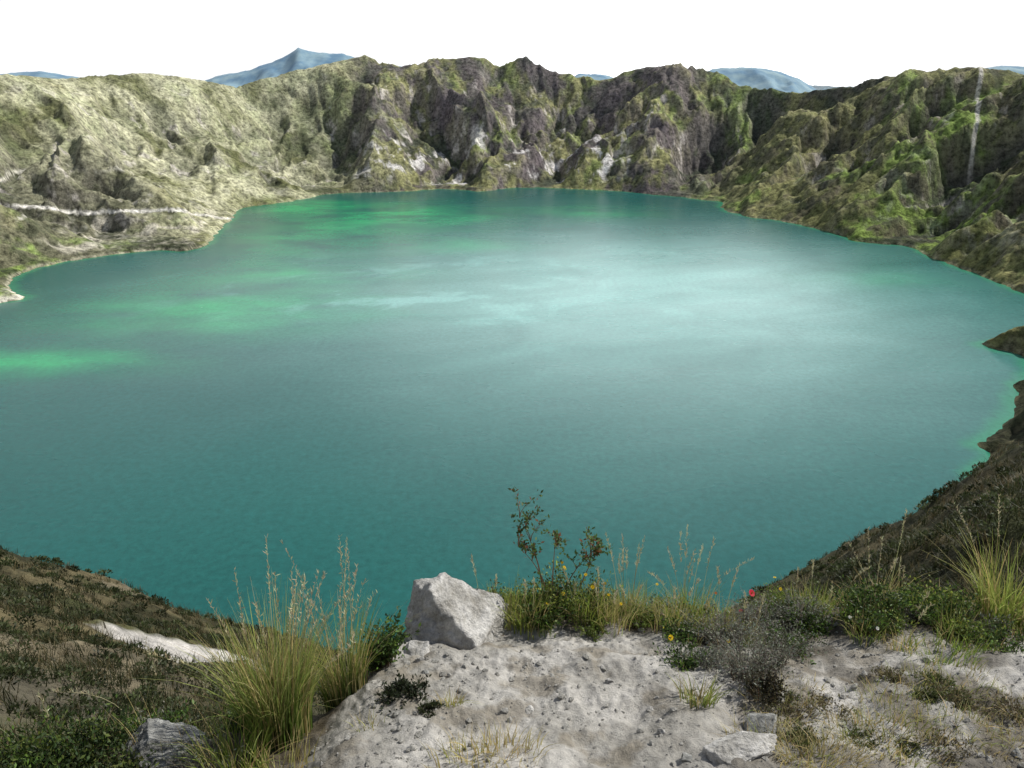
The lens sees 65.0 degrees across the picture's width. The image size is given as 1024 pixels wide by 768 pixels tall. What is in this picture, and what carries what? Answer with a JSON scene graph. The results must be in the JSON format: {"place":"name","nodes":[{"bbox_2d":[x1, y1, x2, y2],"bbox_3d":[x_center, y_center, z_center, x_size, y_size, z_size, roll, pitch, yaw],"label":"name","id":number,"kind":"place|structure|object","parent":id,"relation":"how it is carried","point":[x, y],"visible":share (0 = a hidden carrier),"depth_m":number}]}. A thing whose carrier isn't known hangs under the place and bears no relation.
{"place":"outdoors","nodes":[
{"label":"outdoors","id":0,"kind":"place"},
{"bbox_2d":[158,728,247,767],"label":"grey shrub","id":1,"kind":"object","parent":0,"point":[191,762],"visible":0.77,"depth_m":2.31},
{"bbox_2d":[0,187,1023,652],"bbox_3d":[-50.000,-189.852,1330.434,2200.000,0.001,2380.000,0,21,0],"label":"lake water","id":2,"kind":"structure","parent":0,"point":[400,393],"depth_m":803.85},
{"bbox_2d":[0,55,1023,767],"bbox_3d":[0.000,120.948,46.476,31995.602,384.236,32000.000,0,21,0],"label":"terrain","id":3,"kind":"structure","parent":0,"point":[930,163],"depth_m":1667.57},
{"bbox_2d":[0,739,25,767],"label":"shrub","id":4,"kind":"object","parent":3,"relation":"on","point":[9,749],"visible":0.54,"depth_m":2.32},
{"bbox_2d":[4,742,86,767],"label":"shrub","id":5,"kind":"object","parent":3,"relation":"on","point":[40,759],"visible":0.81,"depth_m":2.25},
{"bbox_2d":[0,695,105,767],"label":"shrub","id":6,"kind":"object","parent":3,"relation":"on","point":[12,739],"visible":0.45,"depth_m":2.37},
{"bbox_2d":[14,693,148,767],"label":"shrub","id":7,"kind":"object","parent":3,"relation":"on","point":[97,742],"visible":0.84,"depth_m":2.32},
{"bbox_2d":[66,722,164,767],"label":"shrub","id":8,"kind":"object","parent":3,"relation":"on","point":[115,762],"visible":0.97,"depth_m":2.26},
{"bbox_2d":[98,698,196,756],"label":"shrub","id":9,"kind":"object","parent":3,"relation":"on","point":[171,720],"visible":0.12,"depth_m":2.56},
{"bbox_2d":[52,637,259,758],"bbox_3d":[-1.059,1.165,2.608,0.505,0.876,0.550,0,21,0],"label":"grass clump","id":10,"kind":"object","parent":3,"relation":"on","point":[57,690],"visible":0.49,"depth_m":2.48},
{"bbox_2d":[124,718,205,767],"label":"rock","id":11,"kind":"object","parent":3,"relation":"on","point":[152,733],"visible":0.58,"depth_m":2.38},
{"bbox_2d":[218,703,252,736],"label":"shrub","id":12,"kind":"object","parent":3,"relation":"on","point":[231,722],"visible":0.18,"depth_m":2.57},
{"bbox_2d":[158,691,318,767],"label":"grass clump","id":13,"kind":"object","parent":3,"relation":"on","point":[256,753],"visible":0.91,"depth_m":2.33},
{"bbox_2d":[141,535,376,754],"bbox_3d":[-0.724,0.820,2.375,0.654,0.693,0.688,0,21,0],"label":"grass clump","id":14,"kind":"object","parent":3,"relation":"on","point":[297,693],"visible":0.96,"depth_m":2.40},
{"bbox_2d":[221,720,323,767],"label":"grass clump","id":15,"kind":"object","parent":3,"relation":"on","point":[288,755],"visible":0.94,"depth_m":2.32},
{"bbox_2d":[270,538,426,712],"bbox_3d":[-0.601,0.787,2.552,0.548,0.738,0.557,13,25,31],"label":"grass clump","id":16,"kind":"object","parent":3,"relation":"on","point":[350,681],"visible":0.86,"depth_m":2.60},
{"bbox_2d":[345,606,420,675],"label":"shrub","id":17,"kind":"object","parent":3,"relation":"on","point":[387,652],"visible":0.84,"depth_m":2.75},
{"bbox_2d":[372,670,431,716],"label":"shrub","id":18,"kind":"object","parent":3,"relation":"on","point":[402,685],"visible":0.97,"depth_m":2.50},
{"bbox_2d":[404,640,429,656],"bbox_3d":[-0.341,0.965,2.850,0.104,0.056,0.137,-4,21,-11],"label":"rock","id":19,"kind":"object","parent":3,"relation":"on","point":[417,647],"visible":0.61,"depth_m":2.86},
{"bbox_2d":[417,695,445,717],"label":"shrub","id":20,"kind":"object","parent":3,"relation":"on","point":[433,704],"visible":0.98,"depth_m":2.39},
{"bbox_2d":[405,572,508,649],"bbox_3d":[-0.212,0.958,3.057,0.401,0.418,0.377,0,21,0],"label":"boulder","id":21,"kind":"object","parent":3,"relation":"on","point":[458,614],"visible":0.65,"depth_m":3.02},
{"bbox_2d":[433,685,485,706],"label":"grass clump","id":22,"kind":"object","parent":3,"relation":"on","point":[447,703],"visible":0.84,"depth_m":2.44},
{"bbox_2d":[419,729,521,767],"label":"grass clump","id":23,"kind":"object","parent":3,"relation":"on","point":[443,749],"visible":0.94,"depth_m":2.12},
{"bbox_2d":[440,717,564,767],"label":"grass clump","id":24,"kind":"object","parent":3,"relation":"on","point":[505,743],"visible":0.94,"depth_m":2.15},
{"bbox_2d":[0,439,1023,752],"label":"hillside grass","id":25,"kind":"structure","parent":3,"relation":"on","point":[136,671],"depth_m":9.63},
{"bbox_2d":[0,452,1023,741],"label":"hillside scrub","id":26,"kind":"object","parent":3,"relation":"on","point":[10,672],"visible":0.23,"depth_m":9.85},
{"bbox_2d":[479,568,550,629],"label":"grass clump","id":27,"kind":"object","parent":3,"relation":"on","point":[512,606],"visible":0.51,"depth_m":3.19},
{"bbox_2d":[508,487,549,594],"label":"sprig plant","id":28,"kind":"object","parent":3,"relation":"on","point":[526,518],"visible":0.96,"depth_m":3.19},
{"bbox_2d":[512,518,545,586],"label":"sprig plant","id":29,"kind":"object","parent":3,"relation":"on","point":[521,545],"visible":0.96,"depth_m":3.18},
{"bbox_2d":[507,583,554,632],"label":"grass clump","id":30,"kind":"object","parent":3,"relation":"on","point":[525,611],"visible":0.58,"depth_m":3.13},
{"bbox_2d":[493,582,569,639],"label":"grass clump","id":31,"kind":"object","parent":3,"relation":"on","point":[514,624],"visible":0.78,"depth_m":3.11},
{"bbox_2d":[512,584,553,620],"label":"shrub","id":32,"kind":"object","parent":3,"relation":"on","point":[522,596],"visible":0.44,"depth_m":3.18},
{"bbox_2d":[507,575,563,631],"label":"grass clump","id":33,"kind":"object","parent":3,"relation":"on","point":[525,585],"visible":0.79,"depth_m":3.13},
{"bbox_2d":[521,595,561,630],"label":"shrub","id":34,"kind":"object","parent":3,"relation":"on","point":[537,620],"visible":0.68,"depth_m":3.10},
{"bbox_2d":[520,595,573,629],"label":"shrub","id":35,"kind":"object","parent":3,"relation":"on","point":[538,615],"visible":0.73,"depth_m":3.10},
{"bbox_2d":[534,525,568,591],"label":"sprig plant","id":36,"kind":"object","parent":3,"relation":"on","point":[557,538],"visible":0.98,"depth_m":3.18},
{"bbox_2d":[516,556,613,621],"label":"shrub","id":37,"kind":"object","parent":3,"relation":"on","point":[563,603],"visible":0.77,"depth_m":3.20},
{"bbox_2d":[545,568,620,622],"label":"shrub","id":38,"kind":"object","parent":3,"relation":"on","point":[572,599],"visible":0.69,"depth_m":3.17},
{"bbox_2d":[559,526,613,588],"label":"sprig plant","id":39,"kind":"object","parent":3,"relation":"on","point":[592,539],"visible":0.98,"depth_m":3.20},
{"bbox_2d":[552,570,622,616],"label":"shrub","id":40,"kind":"object","parent":3,"relation":"on","point":[592,596],"visible":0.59,"depth_m":3.21},
{"bbox_2d":[574,539,605,588],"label":"sprig plant","id":41,"kind":"object","parent":3,"relation":"on","point":[596,552],"visible":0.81,"depth_m":3.22},
{"bbox_2d":[547,572,633,629],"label":"grass clump","id":42,"kind":"object","parent":3,"relation":"on","point":[585,611],"visible":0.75,"depth_m":3.14},
{"bbox_2d":[568,607,613,641],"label":"herb","id":43,"kind":"object","parent":3,"relation":"on","point":[589,631],"visible":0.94,"depth_m":3.10},
{"bbox_2d":[576,565,631,624],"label":"grass clump","id":44,"kind":"object","parent":3,"relation":"on","point":[595,584],"visible":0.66,"depth_m":3.13},
{"bbox_2d":[586,580,646,634],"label":"grass clump","id":45,"kind":"object","parent":3,"relation":"on","point":[615,618],"visible":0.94,"depth_m":3.11},
{"bbox_2d":[598,533,659,609],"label":"grass clump","id":46,"kind":"object","parent":3,"relation":"on","point":[622,557],"visible":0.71,"depth_m":3.30},
{"bbox_2d":[607,584,651,625],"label":"grass clump","id":47,"kind":"object","parent":3,"relation":"on","point":[626,604],"visible":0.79,"depth_m":3.18},
{"bbox_2d":[614,598,664,632],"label":"herb","id":48,"kind":"object","parent":3,"relation":"on","point":[652,618],"visible":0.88,"depth_m":3.15},
{"bbox_2d":[616,571,670,613],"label":"grass clump","id":49,"kind":"object","parent":3,"relation":"on","point":[639,599],"visible":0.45,"depth_m":3.26},
{"bbox_2d":[639,579,699,631],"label":"grass clump","id":50,"kind":"object","parent":3,"relation":"on","point":[674,596],"visible":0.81,"depth_m":3.07},
{"bbox_2d":[637,592,709,626],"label":"grass clump","id":51,"kind":"object","parent":3,"relation":"on","point":[679,612],"visible":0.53,"depth_m":3.12},
{"bbox_2d":[659,616,707,643],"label":"shrub","id":52,"kind":"object","parent":3,"relation":"on","point":[669,630],"visible":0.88,"depth_m":2.97},
{"bbox_2d":[651,633,726,671],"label":"shrub","id":53,"kind":"object","parent":3,"relation":"on","point":[685,663],"visible":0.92,"depth_m":2.73},
{"bbox_2d":[660,608,728,640],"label":"grey shrub","id":54,"kind":"object","parent":3,"relation":"on","point":[703,624],"visible":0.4,"depth_m":3.04},
{"bbox_2d":[664,663,732,708],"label":"grass clump","id":55,"kind":"object","parent":3,"relation":"on","point":[707,701],"visible":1,"depth_m":2.45},
{"bbox_2d":[648,524,754,613],"bbox_3d":[0.703,0.794,3.255,0.342,0.582,0.385,-11,23,-25],"label":"grass clump","id":56,"kind":"object","parent":3,"relation":"on","point":[685,589],"visible":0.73,"depth_m":3.23},
{"bbox_2d":[656,588,747,628],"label":"grass clump","id":57,"kind":"object","parent":3,"relation":"on","point":[684,613],"visible":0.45,"depth_m":3.12},
{"bbox_2d":[674,644,746,671],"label":"grey shrub","id":58,"kind":"object","parent":3,"relation":"on","point":[709,660],"visible":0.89,"depth_m":2.70},
{"bbox_2d":[670,594,752,652],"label":"grass clump","id":59,"kind":"object","parent":3,"relation":"on","point":[712,617],"visible":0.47,"depth_m":3.04},
{"bbox_2d":[680,601,778,650],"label":"grey shrub","id":60,"kind":"object","parent":3,"relation":"on","point":[735,633],"visible":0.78,"depth_m":2.91},
{"bbox_2d":[703,731,776,764],"bbox_3d":[0.619,0.977,2.147,0.220,0.067,0.121,-4,21,-11],"label":"rock","id":61,"kind":"object","parent":3,"relation":"on","point":[745,746],"visible":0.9,"depth_m":2.12},
{"bbox_2d":[706,619,800,686],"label":"grey shrub","id":62,"kind":"object","parent":3,"relation":"on","point":[735,663],"visible":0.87,"depth_m":2.58},
{"bbox_2d":[715,581,798,629],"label":"grey shrub","id":63,"kind":"object","parent":3,"relation":"on","point":[752,613],"visible":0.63,"depth_m":3.10},
{"bbox_2d":[745,712,776,733],"bbox_3d":[0.718,0.981,2.312,0.095,0.075,0.136,3,21,8],"label":"rock","id":64,"kind":"object","parent":3,"relation":"on","point":[760,719],"visible":0.59,"depth_m":2.29},
{"bbox_2d":[729,659,797,709],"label":"shrub","id":65,"kind":"object","parent":3,"relation":"on","point":[770,681],"visible":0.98,"depth_m":2.47},
{"bbox_2d":[713,706,820,760],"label":"grass clump","id":66,"kind":"object","parent":3,"relation":"on","point":[772,732],"visible":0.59,"depth_m":2.26},
{"bbox_2d":[734,674,820,723],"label":"grass clump","id":67,"kind":"object","parent":3,"relation":"on","point":[806,704],"visible":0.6,"depth_m":2.44},
{"bbox_2d":[752,693,812,727],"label":"herb","id":68,"kind":"object","parent":3,"relation":"on","point":[790,709],"visible":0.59,"depth_m":2.39},
{"bbox_2d":[748,618,818,664],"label":"shrub","id":69,"kind":"object","parent":3,"relation":"on","point":[786,636],"visible":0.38,"depth_m":2.91},
{"bbox_2d":[736,607,831,671],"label":"grey shrub","id":70,"kind":"object","parent":3,"relation":"on","point":[782,655],"visible":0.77,"depth_m":2.71},
{"bbox_2d":[744,711,829,767],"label":"grass clump","id":71,"kind":"object","parent":3,"relation":"on","point":[795,746],"visible":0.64,"depth_m":2.19},
{"bbox_2d":[748,616,827,663],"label":"grey shrub","id":72,"kind":"object","parent":3,"relation":"on","point":[796,637],"visible":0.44,"depth_m":2.92},
{"bbox_2d":[761,583,835,628],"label":"grey shrub","id":73,"kind":"object","parent":3,"relation":"on","point":[795,604],"visible":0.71,"depth_m":3.12},
{"bbox_2d":[776,721,828,748],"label":"herb","id":74,"kind":"object","parent":3,"relation":"on","point":[804,730],"visible":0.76,"depth_m":2.25},
{"bbox_2d":[775,592,839,631],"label":"shrub","id":75,"kind":"object","parent":3,"relation":"on","point":[803,616],"visible":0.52,"depth_m":3.12},
{"bbox_2d":[783,610,837,645],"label":"shrub","id":76,"kind":"object","parent":3,"relation":"on","point":[820,626],"visible":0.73,"depth_m":3.07},
{"bbox_2d":[778,559,847,618],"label":"grass clump","id":77,"kind":"object","parent":3,"relation":"on","point":[832,603],"visible":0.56,"depth_m":3.27},
{"bbox_2d":[778,719,869,767],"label":"grass clump","id":78,"kind":"object","parent":3,"relation":"on","point":[810,761],"visible":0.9,"depth_m":2.18},
{"bbox_2d":[773,723,876,767],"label":"grass clump","id":79,"kind":"object","parent":3,"relation":"on","point":[823,749],"visible":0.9,"depth_m":2.16},
{"bbox_2d":[793,687,860,721],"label":"herb","id":80,"kind":"object","parent":3,"relation":"on","point":[822,703],"visible":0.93,"depth_m":2.42},
{"bbox_2d":[779,728,877,767],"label":"grass clump","id":81,"kind":"object","parent":3,"relation":"on","point":[821,753],"visible":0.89,"depth_m":2.17},
{"bbox_2d":[839,601,875,630],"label":"shrub","id":82,"kind":"object","parent":3,"relation":"on","point":[848,608],"visible":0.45,"depth_m":3.09},
{"bbox_2d":[809,707,909,757],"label":"grass clump","id":83,"kind":"object","parent":3,"relation":"on","point":[858,738],"visible":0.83,"depth_m":2.28},
{"bbox_2d":[835,599,888,647],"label":"grass clump","id":84,"kind":"object","parent":3,"relation":"on","point":[855,630],"visible":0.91,"depth_m":2.97},
{"bbox_2d":[815,699,910,753],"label":"grass clump","id":85,"kind":"object","parent":3,"relation":"on","point":[865,721],"visible":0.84,"depth_m":2.31},
{"bbox_2d":[841,720,889,750],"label":"herb","id":86,"kind":"object","parent":3,"relation":"on","point":[857,734],"visible":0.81,"depth_m":2.26},
{"bbox_2d":[818,707,922,767],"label":"grass clump","id":87,"kind":"object","parent":3,"relation":"on","point":[862,722],"visible":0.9,"depth_m":2.26},
{"bbox_2d":[844,594,904,636],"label":"shrub","id":88,"kind":"object","parent":3,"relation":"on","point":[865,619],"visible":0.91,"depth_m":2.99},
{"bbox_2d":[829,568,928,635],"bbox_3d":[1.430,0.854,3.132,0.360,0.221,0.403,0,21,0],"label":"shrub","id":89,"kind":"object","parent":3,"relation":"on","point":[854,596],"visible":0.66,"depth_m":3.13},
{"bbox_2d":[829,509,939,608],"bbox_3d":[1.602,0.878,3.457,0.394,0.762,0.442,18,28,39],"label":"grass clump","id":90,"kind":"object","parent":3,"relation":"on","point":[892,567],"visible":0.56,"depth_m":3.42},
{"bbox_2d":[844,675,930,715],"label":"grass clump","id":91,"kind":"object","parent":3,"relation":"on","point":[881,687],"visible":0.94,"depth_m":2.48},
{"bbox_2d":[870,663,909,687],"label":"herb","id":92,"kind":"object","parent":3,"relation":"on","point":[886,673],"visible":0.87,"depth_m":2.58},
{"bbox_2d":[869,602,919,635],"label":"herb","id":93,"kind":"object","parent":3,"relation":"on","point":[901,625],"visible":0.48,"depth_m":3.01},
{"bbox_2d":[846,675,948,740],"bbox_3d":[1.133,0.957,2.353,0.319,0.110,0.287,9,23,22],"label":"grass clump","id":94,"kind":"object","parent":3,"relation":"on","point":[889,704],"visible":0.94,"depth_m":2.37},
{"bbox_2d":[882,591,934,651],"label":"grass clump","id":95,"kind":"object","parent":3,"relation":"on","point":[921,614],"visible":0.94,"depth_m":2.88},
{"bbox_2d":[893,733,932,759],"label":"herb","id":96,"kind":"object","parent":3,"relation":"on","point":[910,744],"visible":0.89,"depth_m":2.23},
{"bbox_2d":[861,702,966,767],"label":"grass clump","id":97,"kind":"object","parent":3,"relation":"on","point":[900,757],"visible":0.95,"depth_m":2.23},
{"bbox_2d":[871,710,967,763],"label":"grass clump","id":98,"kind":"object","parent":3,"relation":"on","point":[916,735],"visible":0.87,"depth_m":2.27},
{"bbox_2d":[906,684,941,704],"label":"herb","id":99,"kind":"object","parent":3,"relation":"on","point":[925,692],"visible":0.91,"depth_m":2.44},
{"bbox_2d":[877,652,975,699],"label":"grass clump","id":100,"kind":"object","parent":3,"relation":"on","point":[919,675],"visible":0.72,"depth_m":2.58},
{"bbox_2d":[912,669,962,694],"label":"herb","id":101,"kind":"object","parent":3,"relation":"on","point":[929,676],"visible":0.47,"depth_m":2.56},
{"bbox_2d":[897,574,987,622],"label":"shrub","id":102,"kind":"object","parent":3,"relation":"on","point":[929,598],"visible":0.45,"depth_m":3.17},
{"bbox_2d":[889,628,998,667],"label":"grass clump","id":103,"kind":"object","parent":3,"relation":"on","point":[956,651],"visible":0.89,"depth_m":2.81},
{"bbox_2d":[883,689,1005,752],"bbox_3d":[1.262,0.970,2.297,0.286,0.082,0.284,-5,22,-12],"label":"grass clump","id":104,"kind":"object","parent":3,"relation":"on","point":[945,712],"visible":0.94,"depth_m":2.31},
{"bbox_2d":[912,589,977,639],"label":"shrub","id":105,"kind":"object","parent":3,"relation":"on","point":[929,619],"visible":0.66,"depth_m":3.03},
{"bbox_2d":[915,679,981,705],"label":"herb","id":106,"kind":"object","parent":3,"relation":"on","point":[940,687],"visible":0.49,"depth_m":2.48},
{"bbox_2d":[914,675,985,722],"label":"herb","id":107,"kind":"object","parent":3,"relation":"on","point":[949,692],"visible":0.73,"depth_m":2.44},
{"bbox_2d":[915,726,989,765],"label":"herb","id":108,"kind":"object","parent":3,"relation":"on","point":[944,743],"visible":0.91,"depth_m":2.22},
{"bbox_2d":[916,592,989,641],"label":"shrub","id":109,"kind":"object","parent":3,"relation":"on","point":[940,626],"visible":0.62,"depth_m":3.01},
{"bbox_2d":[936,688,983,713],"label":"herb","id":110,"kind":"object","parent":3,"relation":"on","point":[970,702],"visible":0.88,"depth_m":2.41},
{"bbox_2d":[939,611,989,643],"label":"herb","id":111,"kind":"object","parent":3,"relation":"on","point":[961,633],"visible":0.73,"depth_m":2.95},
{"bbox_2d":[916,648,1014,700],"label":"grass clump","id":112,"kind":"object","parent":3,"relation":"on","point":[925,664],"visible":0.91,"depth_m":2.59},
{"bbox_2d":[912,494,1023,633],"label":"grass clump","id":113,"kind":"object","parent":3,"relation":"on","point":[991,600],"visible":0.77,"depth_m":3.15},
{"bbox_2d":[931,617,1011,654],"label":"grass clump","id":114,"kind":"object","parent":3,"relation":"on","point":[966,642],"visible":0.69,"depth_m":2.85},
{"bbox_2d":[948,708,1023,766],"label":"grass clump","id":115,"kind":"object","parent":3,"relation":"on","point":[992,738],"visible":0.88,"depth_m":2.25},
{"bbox_2d":[958,614,1023,653],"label":"shrub","id":116,"kind":"object","parent":3,"relation":"on","point":[1005,648],"visible":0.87,"depth_m":2.83},
{"bbox_2d":[969,609,1013,635],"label":"grey shrub","id":117,"kind":"object","parent":3,"relation":"on","point":[995,620],"visible":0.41,"depth_m":3.01},
{"bbox_2d":[966,612,1023,642],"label":"herb","id":118,"kind":"object","parent":3,"relation":"on","point":[1004,624],"visible":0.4,"depth_m":2.97},
{"bbox_2d":[978,686,1023,725],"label":"herb","id":119,"kind":"object","parent":3,"relation":"on","point":[1011,705],"visible":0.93,"depth_m":2.41},
{"bbox_2d":[0,48,1023,92],"bbox_3d":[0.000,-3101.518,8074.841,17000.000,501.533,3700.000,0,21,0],"label":"distant mountains","id":120,"kind":"structure","parent":0,"point":[751,77],"depth_m":7625.94},
{"bbox_2d":[0,0,1023,86],"label":"sky","id":121,"kind":"structure","parent":0,"point":[835,43]},
{"bbox_2d":[304,608,1023,767],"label":"gravel","id":122,"kind":"structure","parent":0,"point":[561,696],"depth_m":2.47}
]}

